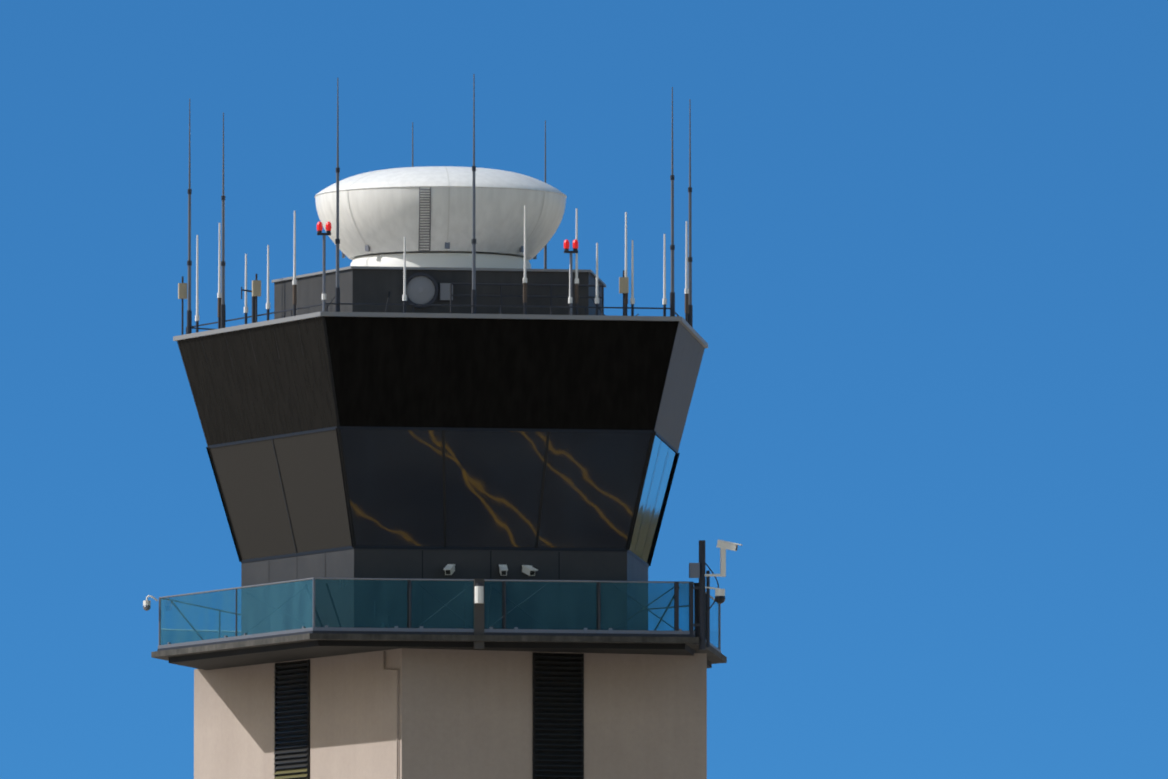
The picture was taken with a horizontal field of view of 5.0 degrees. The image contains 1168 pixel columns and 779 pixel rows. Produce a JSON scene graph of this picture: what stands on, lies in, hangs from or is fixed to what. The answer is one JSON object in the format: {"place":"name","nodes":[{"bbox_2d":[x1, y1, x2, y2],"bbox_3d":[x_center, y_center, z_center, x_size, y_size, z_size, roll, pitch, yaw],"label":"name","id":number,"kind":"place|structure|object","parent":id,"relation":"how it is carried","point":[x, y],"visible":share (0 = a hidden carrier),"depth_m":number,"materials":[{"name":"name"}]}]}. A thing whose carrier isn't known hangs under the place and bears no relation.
{"place":"outdoors","nodes":[
{"label":"outdoors","id":0,"kind":"place"},
{"bbox_2d":[194,648,706,778],"bbox_3d":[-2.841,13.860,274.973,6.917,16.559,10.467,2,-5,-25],"label":"tower shaft","id":1,"kind":"object","parent":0,"point":[405,713],"visible":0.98,"depth_m":271.35,"materials":[{"name":"concrete"}]},
{"bbox_2d":[274,659,309,778],"bbox_3d":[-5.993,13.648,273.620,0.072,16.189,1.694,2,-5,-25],"label":"louvered vent","id":2,"kind":"object","parent":1,"relation":"attached to","point":[292,723],"visible":1,"depth_m":274.08,"materials":[{"name":"black metal"}]},
{"bbox_2d":[151,631,726,669],"bbox_3d":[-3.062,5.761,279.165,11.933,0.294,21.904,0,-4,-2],"label":"balcony slab","id":3,"kind":"structure","parent":1,"relation":"on","point":[264,650],"depth_m":269.52,"materials":[{"name":"grey concrete"}]},
{"bbox_2d":[158,578,720,652],"bbox_3d":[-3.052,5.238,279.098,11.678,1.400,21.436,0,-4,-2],"label":"balcony railing","id":4,"kind":"object","parent":3,"relation":"on","point":[478,629],"visible":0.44,"depth_m":269.07,"materials":[{"name":"grey metal"}]},
{"bbox_2d":[160,579,718,647],"bbox_3d":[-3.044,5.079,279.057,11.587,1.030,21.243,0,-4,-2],"label":"balcony glass","id":5,"kind":"object","parent":4,"relation":"in","point":[434,604],"visible":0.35,"depth_m":269.30,"materials":[{"name":"teal glass"}]},
{"bbox_2d":[173,311,707,629],"bbox_3d":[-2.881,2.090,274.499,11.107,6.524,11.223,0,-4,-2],"label":"cab shell","id":6,"kind":"object","parent":3,"relation":"on","point":[462,370],"visible":0.65,"depth_m":270.31},
{"bbox_2d":[178,74,692,334],"bbox_3d":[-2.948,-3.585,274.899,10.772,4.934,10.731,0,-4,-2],"label":"antennas","id":7,"kind":"object","parent":6,"relation":"on","point":[256,288],"visible":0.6,"depth_m":270.73,"materials":[{"name":"black"}]},
{"bbox_2d":[177,316,699,579],"bbox_3d":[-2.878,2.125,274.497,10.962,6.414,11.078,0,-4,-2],"label":"panel seams","id":8,"kind":"object","parent":6,"relation":"attached to","point":[331,372],"visible":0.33,"depth_m":270.25,"materials":[{"name":"black metal"}]},
{"bbox_2d":[272,266,605,318],"bbox_3d":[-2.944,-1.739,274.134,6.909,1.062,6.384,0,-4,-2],"label":"penthouse","id":9,"kind":"object","parent":6,"relation":"on","point":[368,284],"visible":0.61,"depth_m":271.51,"materials":[{"name":"paint"}]},
{"bbox_2d":[315,166,566,268],"bbox_3d":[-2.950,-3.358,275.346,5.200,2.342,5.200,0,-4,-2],"label":"radome","id":10,"kind":"object","parent":9,"relation":"on","point":[384,206],"visible":0.92,"depth_m":273.46,"materials":[{"name":"white paint"}]},
{"bbox_2d":[342,166,544,258],"bbox_3d":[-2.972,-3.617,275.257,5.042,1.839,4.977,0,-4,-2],"label":"radome panel seams","id":11,"kind":"object","parent":10,"relation":"attached to","point":[447,246],"visible":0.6,"depth_m":273.13,"materials":[{"name":"grey"}]},
{"bbox_2d":[143,540,741,649],"bbox_3d":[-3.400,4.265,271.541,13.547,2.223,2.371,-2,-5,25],"label":"security cameras","id":12,"kind":"object","parent":6,"relation":"attached to","point":[699,608],"visible":1,"depth_m":269.74,"materials":[{"name":"white paint"}]},
{"bbox_2d":[209,429,676,563],"bbox_3d":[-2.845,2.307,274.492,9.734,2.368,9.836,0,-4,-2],"label":"window glass","id":13,"kind":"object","parent":6,"relation":"in","point":[493,479],"depth_m":270.61,"materials":[{"name":"black glass"}]},
{"bbox_2d":[206,426,679,566],"bbox_3d":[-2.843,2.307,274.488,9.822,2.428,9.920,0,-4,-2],"label":"window frames","id":14,"kind":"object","parent":6,"relation":"attached to","point":[548,431],"visible":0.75,"depth_m":270.66,"materials":[{"name":"black metal"}]},
{"bbox_2d":[317,221,577,314],"bbox_3d":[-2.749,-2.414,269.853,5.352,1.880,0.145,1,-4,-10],"label":"obstruction lights","id":15,"kind":"object","parent":6,"relation":"on","point":[329,227],"visible":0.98,"depth_m":269.43,"materials":[{"name":"red"}]},
{"bbox_2d":[406,272,603,314],"bbox_3d":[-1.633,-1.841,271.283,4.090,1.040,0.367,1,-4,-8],"label":"rooftop equipment","id":16,"kind":"object","parent":6,"relation":"on","point":[422,288],"visible":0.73,"depth_m":271.12,"materials":[{"name":"grey metal"}]},
{"bbox_2d":[533,652,583,778],"bbox_3d":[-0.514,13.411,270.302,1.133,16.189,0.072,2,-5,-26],"label":"louvered vent","id":17,"kind":"object","parent":1,"relation":"attached to","point":[558,715],"visible":0.98,"depth_m":270.79,"materials":[{"name":"black metal"}]},
{"bbox_2d":[0,0,1167,778],"label":"sky","id":18,"kind":"structure","parent":0,"point":[927,417],"materials":[{"name":"blue"}]}
]}

